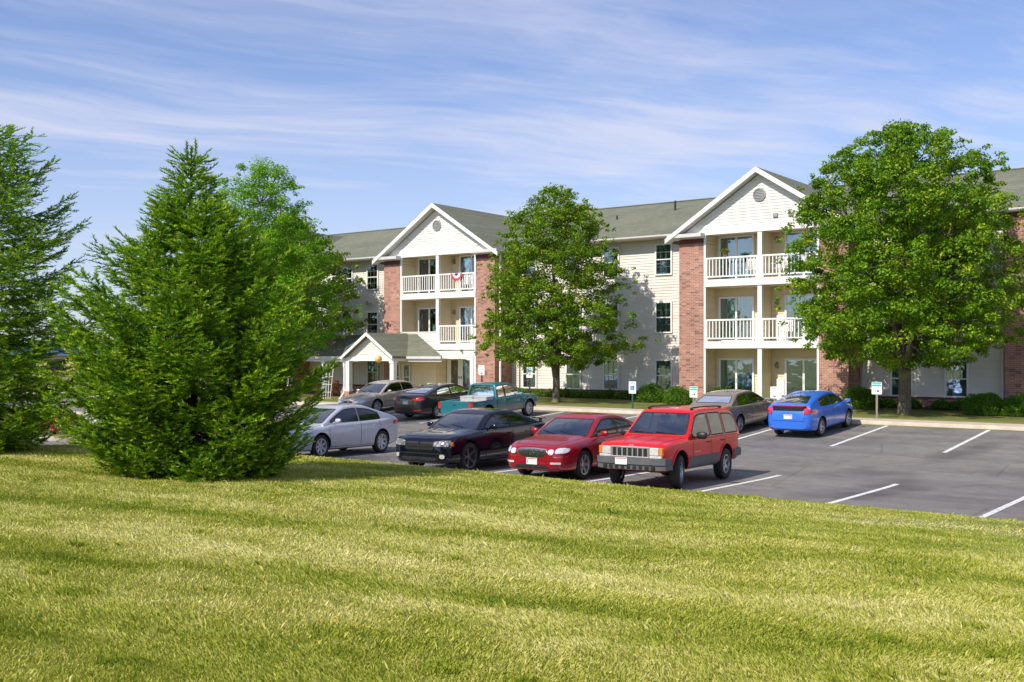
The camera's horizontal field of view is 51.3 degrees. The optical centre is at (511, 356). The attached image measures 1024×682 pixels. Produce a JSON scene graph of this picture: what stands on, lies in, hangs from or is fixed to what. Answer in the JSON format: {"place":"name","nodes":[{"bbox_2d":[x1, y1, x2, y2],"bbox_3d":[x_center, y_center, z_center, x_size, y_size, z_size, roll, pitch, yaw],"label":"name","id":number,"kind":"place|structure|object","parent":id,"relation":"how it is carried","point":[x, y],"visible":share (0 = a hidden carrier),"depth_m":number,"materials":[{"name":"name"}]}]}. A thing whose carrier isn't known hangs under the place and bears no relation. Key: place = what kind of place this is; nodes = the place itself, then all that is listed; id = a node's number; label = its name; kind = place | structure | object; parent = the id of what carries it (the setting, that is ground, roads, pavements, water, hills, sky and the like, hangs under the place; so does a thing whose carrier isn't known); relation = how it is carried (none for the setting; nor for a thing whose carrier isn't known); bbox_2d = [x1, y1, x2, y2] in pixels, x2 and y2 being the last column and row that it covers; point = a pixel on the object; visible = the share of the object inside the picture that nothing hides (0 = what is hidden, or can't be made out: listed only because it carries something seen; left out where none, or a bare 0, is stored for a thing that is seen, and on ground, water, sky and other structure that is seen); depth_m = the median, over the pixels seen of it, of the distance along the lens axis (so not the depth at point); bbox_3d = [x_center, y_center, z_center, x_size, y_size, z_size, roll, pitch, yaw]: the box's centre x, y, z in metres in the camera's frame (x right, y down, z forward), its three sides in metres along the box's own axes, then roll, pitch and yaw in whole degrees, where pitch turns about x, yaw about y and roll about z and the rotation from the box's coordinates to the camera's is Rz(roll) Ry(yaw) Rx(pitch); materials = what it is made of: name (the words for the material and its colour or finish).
{"place":"outdoors","nodes":[
{"label":"outdoors","id":0,"kind":"place"},
{"bbox_2d":[1,412,278,437],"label":"island lawn","id":1,"kind":"structure","parent":0,"point":[82,425],"depth_m":39.57,"materials":[{"name":"green plant"}]},
{"bbox_2d":[31,413,77,434],"bbox_3d":[-15.800,2.304,36.809,1.630,0.878,1.590,0,0,36],"label":"flowering shrub","id":2,"kind":"object","parent":1,"relation":"on","point":[54,430],"visible":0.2,"depth_m":36.53,"materials":[{"name":"green plant"}]},
{"bbox_2d":[83,410,106,431],"bbox_3d":[-14.585,2.106,38.137,1.760,1.301,1.718,0,0,36],"label":"flowering shrub","id":3,"kind":"object","parent":1,"relation":"on","point":[91,420],"visible":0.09,"depth_m":37.73,"materials":[{"name":"white plant"}]},
{"bbox_2d":[195,154,367,425],"bbox_3d":[-9.868,-2.469,40.486,6.901,10.519,7.683,0,0,36],"label":"locust tree","id":4,"kind":"object","parent":1,"relation":"on","point":[270,204],"visible":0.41,"depth_m":40.29,"materials":[{"name":"green plant"}]},
{"bbox_2d":[0,443,1023,681],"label":"lawn","id":5,"kind":"structure","parent":0,"point":[939,526],"depth_m":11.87,"materials":[{"name":"plant"}]},
{"bbox_2d":[0,124,100,453],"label":"spruce tree","id":6,"kind":"object","parent":5,"relation":"on","point":[16,429],"visible":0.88,"depth_m":23.47,"materials":[{"name":"green plant"}]},
{"bbox_2d":[29,138,342,481],"bbox_3d":[-5.817,-0.616,19.301,5.126,6.646,5.269,0,0,36],"label":"spruce tree","id":7,"kind":"object","parent":5,"relation":"on","point":[165,400],"visible":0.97,"depth_m":18.32,"materials":[{"name":"green plant"}]},
{"bbox_2d":[0,368,1023,431],"bbox_3d":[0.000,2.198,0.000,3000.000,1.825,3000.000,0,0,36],"label":"ground","id":8,"kind":"structure","parent":0,"point":[932,414],"depth_m":42.55,"materials":[{"name":"green plant"}]},
{"bbox_2d":[10,343,119,371],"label":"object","id":9,"kind":"structure","parent":8,"relation":"on","point":[60,356],"depth_m":148.04,"materials":[{"name":"brown"}]},
{"bbox_2d":[47,359,63,369],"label":"window","id":10,"kind":"structure","parent":9,"relation":"in","point":[56,360],"depth_m":148.01,"materials":[{"name":"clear glass"}]},
{"bbox_2d":[0,328,169,364],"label":"trees","id":11,"kind":"object","parent":8,"relation":"on","point":[49,340],"visible":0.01,"depth_m":198.12,"materials":[{"name":"green plant"}]},
{"bbox_2d":[244,214,369,389],"bbox_3d":[-12.534,-2.844,60.470,8.660,10.559,8.927,0,0,4],"label":"shade tree","id":12,"kind":"object","parent":8,"relation":"on","point":[340,276],"visible":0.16,"depth_m":59.86,"materials":[{"name":"green plant"}]},
{"bbox_2d":[317,380,338,396],"bbox_3d":[-10.569,1.840,61.201,1.300,0.910,0.540,0,0,36],"label":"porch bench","id":13,"kind":"object","parent":8,"relation":"on","point":[336,385],"visible":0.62,"depth_m":61.03,"materials":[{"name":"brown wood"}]},
{"bbox_2d":[323,364,333,398],"bbox_3d":[-10.025,1.417,57.986,0.875,1.954,0.135,0,0,36],"label":"garden trellis","id":14,"kind":"object","parent":8,"relation":"on","point":[326,376],"visible":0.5,"depth_m":57.91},
{"bbox_2d":[375,355,381,380],"bbox_3d":[-6.653,1.202,53.128,0.360,2.503,0.360,0,0,36],"label":"globe lamp","id":15,"kind":"object","parent":8,"relation":"on","point":[378,358],"visible":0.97,"depth_m":53.04,"materials":[{"name":"glass"}]},
{"bbox_2d":[479,364,484,381],"bbox_3d":[-1.390,1.368,48.977,0.340,1.996,0.038,0,0,36],"label":"parking sign","id":16,"kind":"object","parent":8,"relation":"on","point":[481,369],"visible":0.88,"depth_m":48.97,"materials":[{"name":"metal"}]},
{"bbox_2d":[26,392,1023,430],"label":"kerb","id":17,"kind":"structure","parent":8,"relation":"on","point":[971,426],"depth_m":36.38,"materials":[{"name":"concrete"}]},
{"bbox_2d":[526,366,532,393],"bbox_3d":[0.780,1.415,47.370,0.340,1.929,0.038,0,0,36],"label":"parking sign","id":18,"kind":"object","parent":8,"relation":"on","point":[529,372],"visible":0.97,"depth_m":47.37,"materials":[{"name":"metal"}]},
{"bbox_2d":[467,182,661,401],"bbox_3d":[1.820,-2.895,49.357,9.084,10.388,8.250,0,0,36],"label":"shade tree","id":19,"kind":"object","parent":8,"relation":"on","point":[547,314],"visible":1,"depth_m":48.43,"materials":[{"name":"green plant"}]},
{"bbox_2d":[203,166,1023,408],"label":"apartment building","id":20,"kind":"structure","parent":8,"relation":"on","point":[701,306],"depth_m":51.68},
{"bbox_2d":[341,361,352,383],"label":"window","id":21,"kind":"structure","parent":20,"relation":"in","point":[341,361],"depth_m":64.47,"materials":[{"name":"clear glass"}]},
{"bbox_2d":[341,312,352,334],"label":"window","id":22,"kind":"structure","parent":20,"relation":"in","point":[346,331],"depth_m":64.30,"materials":[{"name":"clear glass"}]},
{"bbox_2d":[341,266,352,291],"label":"window","id":23,"kind":"structure","parent":20,"relation":"in","point":[350,272],"depth_m":64.20,"materials":[{"name":"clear glass"}]},
{"bbox_2d":[366,361,378,384],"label":"window","id":24,"kind":"structure","parent":20,"relation":"in","point":[371,367],"depth_m":63.05,"materials":[{"name":"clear glass"}]},
{"bbox_2d":[366,311,378,332],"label":"window","id":25,"kind":"structure","parent":20,"relation":"in","point":[372,326],"depth_m":62.99,"materials":[{"name":"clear glass"}]},
{"bbox_2d":[366,264,378,289],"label":"window","id":26,"kind":"structure","parent":20,"relation":"in","point":[372,271],"depth_m":63.01,"materials":[{"name":"clear glass"}]},
{"bbox_2d":[397,364,400,379],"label":"window","id":27,"kind":"structure","parent":20,"relation":"in","point":[398,365],"depth_m":59.30,"materials":[{"name":"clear glass"}]},
{"bbox_2d":[402,364,408,380],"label":"window","id":28,"kind":"structure","parent":20,"relation":"in","point":[405,367],"depth_m":59.02,"materials":[{"name":"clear glass"}]},
{"bbox_2d":[418,307,435,331],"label":"sliding door","id":29,"kind":"structure","parent":20,"relation":"in","point":[426,316],"depth_m":60.06,"materials":[{"name":"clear glass"}]},
{"bbox_2d":[418,257,435,292],"bbox_3d":[-4.639,-4.510,59.969,1.700,2.060,0.070,0,0,37],"label":"sliding door","id":30,"kind":"structure","parent":20,"relation":"in","point":[426,266],"depth_m":60.11,"materials":[{"name":"clear glass"}]},
{"bbox_2d":[449,357,459,384],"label":"door","id":31,"kind":"structure","parent":20,"relation":"in","point":[454,362],"depth_m":57.40,"materials":[{"name":"clear glass"}]},
{"bbox_2d":[451,273,461,280],"bbox_3d":[-2.984,-4.260,57.245,0.800,0.400,0.040,0,0,36],"label":"bunting fan","id":32,"kind":"object","parent":20,"relation":"hanging from","point":[456,276],"visible":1,"depth_m":57.24},
{"bbox_2d":[460,357,471,388],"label":"door","id":33,"kind":"structure","parent":20,"relation":"in","point":[465,362],"depth_m":56.91,"materials":[{"name":"clear glass"}]},
{"bbox_2d":[461,275,471,290],"bbox_3d":[-2.444,-3.940,57.720,0.535,0.920,0.471,0,0,17],"label":"balcony chair","id":34,"kind":"object","parent":20,"relation":"on","point":[466,281],"visible":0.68,"depth_m":57.87,"materials":[{"name":"white plastic"}]},
{"bbox_2d":[459,306,473,343],"bbox_3d":[-2.203,-1.710,58.151,1.720,2.060,0.095,0,0,37],"label":"sliding door","id":35,"kind":"structure","parent":20,"relation":"in","point":[466,313],"depth_m":58.37,"materials":[{"name":"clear glass"}]},
{"bbox_2d":[459,255,473,290],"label":"sliding door","id":36,"kind":"structure","parent":20,"relation":"in","point":[466,262],"depth_m":58.37,"materials":[{"name":"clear glass"}]},
{"bbox_2d":[522,365,536,387],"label":"window","id":37,"kind":"structure","parent":20,"relation":"in","point":[525,381],"depth_m":56.21,"materials":[{"name":"clear glass"}]},
{"bbox_2d":[522,261,536,276],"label":"window","id":38,"kind":"structure","parent":20,"relation":"in","point":[524,274],"depth_m":56.21,"materials":[{"name":"clear glass"}]},
{"bbox_2d":[565,360,580,388],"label":"window","id":39,"kind":"structure","parent":20,"relation":"in","point":[572,378],"depth_m":54.64,"materials":[{"name":"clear glass"}]},
{"bbox_2d":[603,360,619,389],"bbox_3d":[4.945,0.920,53.251,0.940,1.520,0.072,0,0,37],"label":"window","id":40,"kind":"structure","parent":20,"relation":"in","point":[611,368],"depth_m":53.25,"materials":[{"name":"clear glass"}]},
{"bbox_2d":[603,247,619,277],"bbox_3d":[4.945,-4.680,53.251,0.940,1.520,0.072,0,0,37],"label":"window","id":41,"kind":"structure","parent":20,"relation":"in","point":[606,253],"depth_m":53.27,"materials":[{"name":"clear glass"}]},
{"bbox_2d":[604,303,619,333],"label":"window","id":42,"kind":"structure","parent":20,"relation":"in","point":[617,306],"depth_m":53.08,"materials":[{"name":"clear glass"}]},
{"bbox_2d":[655,360,672,390],"bbox_3d":[7.317,0.920,51.497,0.940,1.520,0.072,0,0,37],"label":"window","id":43,"kind":"structure","parent":20,"relation":"in","point":[663,368],"depth_m":51.48,"materials":[{"name":"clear glass"}]},
{"bbox_2d":[655,301,672,332],"bbox_3d":[7.317,-1.880,51.497,0.940,1.520,0.072,0,0,37],"label":"window","id":44,"kind":"structure","parent":20,"relation":"in","point":[663,310],"depth_m":51.48,"materials":[{"name":"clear glass"}]},
{"bbox_2d":[655,243,672,275],"bbox_3d":[7.317,-4.680,51.497,0.940,1.520,0.072,0,0,37],"label":"window","id":45,"kind":"structure","parent":20,"relation":"in","point":[663,252],"depth_m":51.49,"materials":[{"name":"clear glass"}]},
{"bbox_2d":[720,248,729,256],"bbox_3d":[9.624,-4.682,48.053,0.482,0.383,0.523,0,0,36],"label":"flower pot","id":46,"kind":"object","parent":20,"relation":"on","point":[726,251],"visible":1,"depth_m":47.96,"materials":[{"name":"ceramic"}]},
{"bbox_2d":[719,358,754,391],"bbox_3d":[10.293,1.120,48.920,1.750,2.060,0.070,0,0,37],"label":"sliding door","id":47,"kind":"structure","parent":20,"relation":"in","point":[736,373],"depth_m":48.88,"materials":[{"name":"clear glass"}]},
{"bbox_2d":[719,296,754,340],"bbox_3d":[10.293,-1.710,48.920,1.750,2.060,0.070,0,0,37],"label":"sliding door","id":48,"kind":"structure","parent":20,"relation":"in","point":[740,307],"depth_m":48.88,"materials":[{"name":"clear glass"}]},
{"bbox_2d":[719,234,754,278],"bbox_3d":[10.293,-4.510,48.920,1.750,2.060,0.070,0,0,37],"label":"sliding door","id":49,"kind":"structure","parent":20,"relation":"in","point":[738,245],"depth_m":48.88,"materials":[{"name":"clear glass"}]},
{"bbox_2d":[745,259,755,277],"bbox_3d":[10.778,-3.940,47.936,0.535,0.920,0.471,0,0,26],"label":"balcony chair","id":50,"kind":"object","parent":20,"relation":"on","point":[751,266],"visible":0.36,"depth_m":48.11,"materials":[{"name":"white plastic"}]},
{"bbox_2d":[771,257,786,275],"bbox_3d":[11.822,-3.940,47.164,0.471,0.920,0.535,0,0,-38],"label":"balcony chair","id":51,"kind":"object","parent":20,"relation":"on","point":[781,264],"visible":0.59,"depth_m":47.20,"materials":[{"name":"white plastic"}]},
{"bbox_2d":[778,320,793,340],"bbox_3d":[12.063,-1.140,46.985,0.471,0.920,0.535,0,0,-44],"label":"balcony chair","id":52,"kind":"object","parent":20,"relation":"on","point":[785,328],"visible":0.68,"depth_m":47.11,"materials":[{"name":"white plastic"}]},
{"bbox_2d":[785,294,814,340],"bbox_3d":[12.865,-1.710,47.017,1.750,2.060,0.070,0,0,37],"label":"sliding door","id":53,"kind":"structure","parent":20,"relation":"in","point":[788,308],"depth_m":47.26,"materials":[{"name":"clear glass"}]},
{"bbox_2d":[785,358,816,394],"bbox_3d":[12.858,1.120,47.007,1.750,2.060,0.095,0,0,37],"label":"sliding door","id":54,"kind":"structure","parent":20,"relation":"in","point":[800,373],"depth_m":47.13,"materials":[{"name":"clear glass"}]},
{"bbox_2d":[785,230,816,275],"bbox_3d":[12.858,-4.510,47.007,1.750,2.060,0.095,0,0,37],"label":"sliding door","id":55,"kind":"structure","parent":20,"relation":"in","point":[789,238],"depth_m":47.24,"materials":[{"name":"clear glass"}]},
{"bbox_2d":[890,361,912,396],"bbox_3d":[16.360,0.920,44.805,0.940,1.520,0.072,0,0,37],"label":"window","id":56,"kind":"structure","parent":20,"relation":"in","point":[894,378],"depth_m":44.96,"materials":[{"name":"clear glass"}]},
{"bbox_2d":[944,360,968,397],"bbox_3d":[18.128,0.920,43.496,0.940,1.520,0.072,0,0,37],"label":"window","id":57,"kind":"structure","parent":20,"relation":"in","point":[956,381],"depth_m":43.49,"materials":[{"name":"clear glass"}]},
{"bbox_2d":[945,292,968,324],"bbox_3d":[18.128,-1.880,43.496,0.940,1.520,0.072,0,0,37],"label":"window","id":58,"kind":"structure","parent":20,"relation":"in","point":[951,292],"depth_m":43.57,"materials":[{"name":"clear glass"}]},
{"bbox_2d":[629,381,635,408],"bbox_3d":[5.000,1.708,44.248,0.340,1.396,0.038,0,0,36],"label":"parking sign","id":59,"kind":"object","parent":8,"relation":"on","point":[632,387],"visible":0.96,"depth_m":44.24,"materials":[{"name":"white metal"}]},
{"bbox_2d":[635,383,666,401],"bbox_3d":[6.408,1.675,49.196,1.594,0.946,1.549,0,0,-13],"label":"shrub","id":60,"kind":"object","parent":8,"relation":"on","point":[650,392],"visible":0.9,"depth_m":48.81,"materials":[{"name":"green plant"}]},
{"bbox_2d":[663,385,692,403],"bbox_3d":[7.322,1.724,47.137,1.448,0.895,1.409,0,0,-20],"label":"shrub","id":61,"kind":"object","parent":8,"relation":"on","point":[674,394],"visible":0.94,"depth_m":46.79,"materials":[{"name":"green plant"}]},
{"bbox_2d":[690,386,696,401],"bbox_3d":[7.251,1.795,42.582,0.340,1.250,0.038,0,0,36],"label":"parking sign","id":62,"kind":"object","parent":8,"relation":"on","point":[693,391],"visible":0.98,"depth_m":42.57,"materials":[{"name":"beige metal"}]},
{"bbox_2d":[708,385,729,390],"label":"plant","id":63,"kind":"object","parent":8,"relation":"on","point":[718,388],"visible":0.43,"depth_m":48.50,"materials":[{"name":"plant"}]},
{"bbox_2d":[770,386,778,401],"bbox_3d":[9.984,1.778,40.560,0.330,1.316,0.038,0,0,36],"label":"parking sign","id":64,"kind":"object","parent":8,"relation":"on","point":[774,392],"visible":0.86,"depth_m":40.55,"materials":[{"name":"beige metal"}]},
{"bbox_2d":[537,395,1022,411],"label":"mulch bed","id":65,"kind":"object","parent":8,"relation":"on","point":[880,406],"visible":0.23,"depth_m":44.03,"materials":[{"name":"brown soil"}]},
{"bbox_2d":[519,388,533,393],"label":"plant","id":66,"kind":"object","parent":65,"relation":"on","point":[525,390],"visible":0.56,"depth_m":55.13,"materials":[{"name":"green plant"}]},
{"bbox_2d":[532,389,546,395],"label":"plant","id":67,"kind":"object","parent":65,"relation":"on","point":[540,392],"visible":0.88,"depth_m":54.58,"materials":[{"name":"green plant"}]},
{"bbox_2d":[546,388,552,396],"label":"plant","id":68,"kind":"object","parent":65,"relation":"on","point":[549,392],"visible":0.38,"depth_m":54.27,"materials":[{"name":"green plant"}]},
{"bbox_2d":[560,388,576,396],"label":"plant","id":69,"kind":"object","parent":65,"relation":"on","point":[565,392],"visible":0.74,"depth_m":53.69,"materials":[{"name":"green plant"}]},
{"bbox_2d":[570,390,588,397],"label":"plant","id":70,"kind":"object","parent":65,"relation":"on","point":[578,394],"visible":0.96,"depth_m":53.12,"materials":[{"name":"green plant"}]},
{"bbox_2d":[586,390,601,397],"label":"plant","id":71,"kind":"object","parent":65,"relation":"on","point":[595,394],"visible":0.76,"depth_m":52.83,"materials":[{"name":"green plant"}]},
{"bbox_2d":[599,389,615,398],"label":"plant","id":72,"kind":"object","parent":65,"relation":"on","point":[608,393],"visible":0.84,"depth_m":52.21,"materials":[{"name":"green plant"}]},
{"bbox_2d":[612,390,630,398],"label":"plant","id":73,"kind":"object","parent":65,"relation":"on","point":[622,394],"visible":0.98,"depth_m":51.64,"materials":[{"name":"green plant"}]},
{"bbox_2d":[879,398,896,407],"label":"plant","id":74,"kind":"object","parent":65,"relation":"on","point":[891,402],"visible":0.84,"depth_m":44.23,"materials":[{"name":"green plant"}]},
{"bbox_2d":[897,398,922,408],"bbox_3d":[16.387,1.944,43.834,0.913,0.486,0.953,0,0,-2],"label":"plant","id":75,"kind":"object","parent":65,"relation":"on","point":[917,405],"visible":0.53,"depth_m":43.58,"materials":[{"name":"green plant"}]},
{"bbox_2d":[930,399,950,409],"bbox_3d":[17.360,1.953,43.129,0.937,0.479,0.911,0,0,-13],"label":"plant","id":76,"kind":"object","parent":65,"relation":"on","point":[941,404],"visible":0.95,"depth_m":42.96,"materials":[{"name":"green plant"}]},
{"bbox_2d":[948,399,963,409],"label":"plant","id":77,"kind":"object","parent":65,"relation":"on","point":[956,404],"visible":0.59,"depth_m":42.59,"materials":[{"name":"green plant"}]},
{"bbox_2d":[842,386,880,408],"bbox_3d":[14.233,1.691,43.562,1.585,1.007,1.522,0,0,36],"label":"shrub","id":78,"kind":"object","parent":8,"relation":"on","point":[863,394],"visible":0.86,"depth_m":43.25,"materials":[{"name":"green plant"}]},
{"bbox_2d":[872,381,881,417],"bbox_3d":[13.087,1.673,38.264,0.360,1.566,0.038,0,0,36],"label":"parking sign","id":79,"kind":"object","parent":8,"relation":"on","point":[876,387],"visible":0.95,"depth_m":38.25,"materials":[{"name":"beige metal"}]},
{"bbox_2d":[773,118,1023,414],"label":"shade tree","id":80,"kind":"object","parent":8,"relation":"on","point":[922,306],"visible":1,"depth_m":38.35,"materials":[{"name":"green plant"}]},
{"bbox_2d":[960,392,1004,415],"bbox_3d":[17.634,1.774,39.926,1.661,0.914,1.640,0,0,36],"label":"shrub","id":81,"kind":"object","parent":8,"relation":"on","point":[973,404],"visible":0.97,"depth_m":39.59,"materials":[{"name":"green plant"}]},
{"bbox_2d":[996,392,1023,415],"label":"shrub","id":82,"kind":"object","parent":8,"relation":"on","point":[1013,405],"visible":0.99,"depth_m":38.93,"materials":[{"name":"green plant"}]},
{"bbox_2d":[0,0,1023,346],"label":"sky","id":83,"kind":"structure","parent":0,"point":[384,111],"materials":[{"name":"blue"}]},
{"bbox_2d":[5,395,1023,520],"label":"parking lot","id":84,"kind":"structure","parent":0,"point":[982,474],"depth_m":27.40,"materials":[{"name":"grey asphalt"}]},
{"bbox_2d":[36,411,281,441],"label":"island kerb","id":85,"kind":"structure","parent":84,"relation":"on","point":[52,438],"depth_m":34.48,"materials":[{"name":"concrete"}]},
{"bbox_2d":[265,404,397,456],"bbox_3d":[-5.158,2.085,30.689,2.092,1.437,4.325,0,-1,33],"label":"parked car","id":86,"kind":"object","parent":84,"relation":"on","point":[341,426],"visible":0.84,"depth_m":30.22,"materials":[{"name":"silver metal"}]},
{"bbox_2d":[338,380,419,410],"bbox_3d":[-5.725,1.737,48.162,2.124,1.303,4.726,0,4,36],"label":"parked car","id":87,"kind":"object","parent":84,"relation":"on","point":[378,395],"visible":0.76,"depth_m":47.11,"materials":[{"name":"metal"}]},
{"bbox_2d":[394,383,468,417],"bbox_3d":[-2.929,1.770,44.712,2.097,1.330,4.569,0,4,36],"label":"parked car","id":88,"kind":"object","parent":84,"relation":"on","point":[424,399],"visible":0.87,"depth_m":43.17,"materials":[{"name":"metal"}]},
{"bbox_2d":[396,408,545,469],"bbox_3d":[-0.928,2.093,27.797,2.199,1.477,4.808,0,-1,34],"label":"parked car","id":89,"kind":"object","parent":84,"relation":"on","point":[467,438],"visible":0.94,"depth_m":26.59,"materials":[{"name":"metal"}]},
{"bbox_2d":[438,382,537,415],"bbox_3d":[-0.875,1.758,42.192,2.068,1.485,4.654,0,4,36],"label":"pickup truck","id":90,"kind":"object","parent":84,"relation":"on","point":[501,395],"visible":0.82,"depth_m":41.68,"materials":[{"name":"metal"}]},
{"bbox_2d":[508,412,633,478],"bbox_3d":[1.750,2.123,26.322,2.155,1.457,4.755,0,-1,34],"label":"parked car","id":91,"kind":"object","parent":84,"relation":"on","point":[567,442],"visible":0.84,"depth_m":24.88,"materials":[{"name":"metal"}]},
{"bbox_2d":[597,404,740,488],"bbox_3d":[3.684,1.998,24.480,2.135,1.726,4.465,0,-1,33],"label":"parked suv","id":92,"kind":"object","parent":84,"relation":"on","point":[673,441],"visible":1,"depth_m":23.68,"materials":[{"name":"metal"}]},
{"bbox_2d":[337,406,1023,516],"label":"parking lines","id":93,"kind":"object","parent":84,"relation":"on","point":[990,512],"visible":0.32,"depth_m":24.80,"materials":[{"name":"paint"}]},
{"bbox_2d":[688,389,772,432],"bbox_3d":[7.650,1.817,37.069,2.105,1.349,4.588,0,4,36],"label":"parked car","id":94,"kind":"object","parent":84,"relation":"on","point":[745,407],"visible":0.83,"depth_m":36.18,"materials":[{"name":"metal"}]},
{"bbox_2d":[768,390,852,435],"bbox_3d":[10.054,1.780,35.661,1.983,1.412,4.312,0,4,36],"label":"parked car","id":95,"kind":"object","parent":84,"relation":"on","point":[817,412],"visible":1,"depth_m":34.28,"materials":[{"name":"metal"}]},
{"bbox_2d":[61,392,1023,425],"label":"sidewalk","id":96,"kind":"structure","parent":0,"point":[953,422],"depth_m":37.37,"materials":[{"name":"concrete"}]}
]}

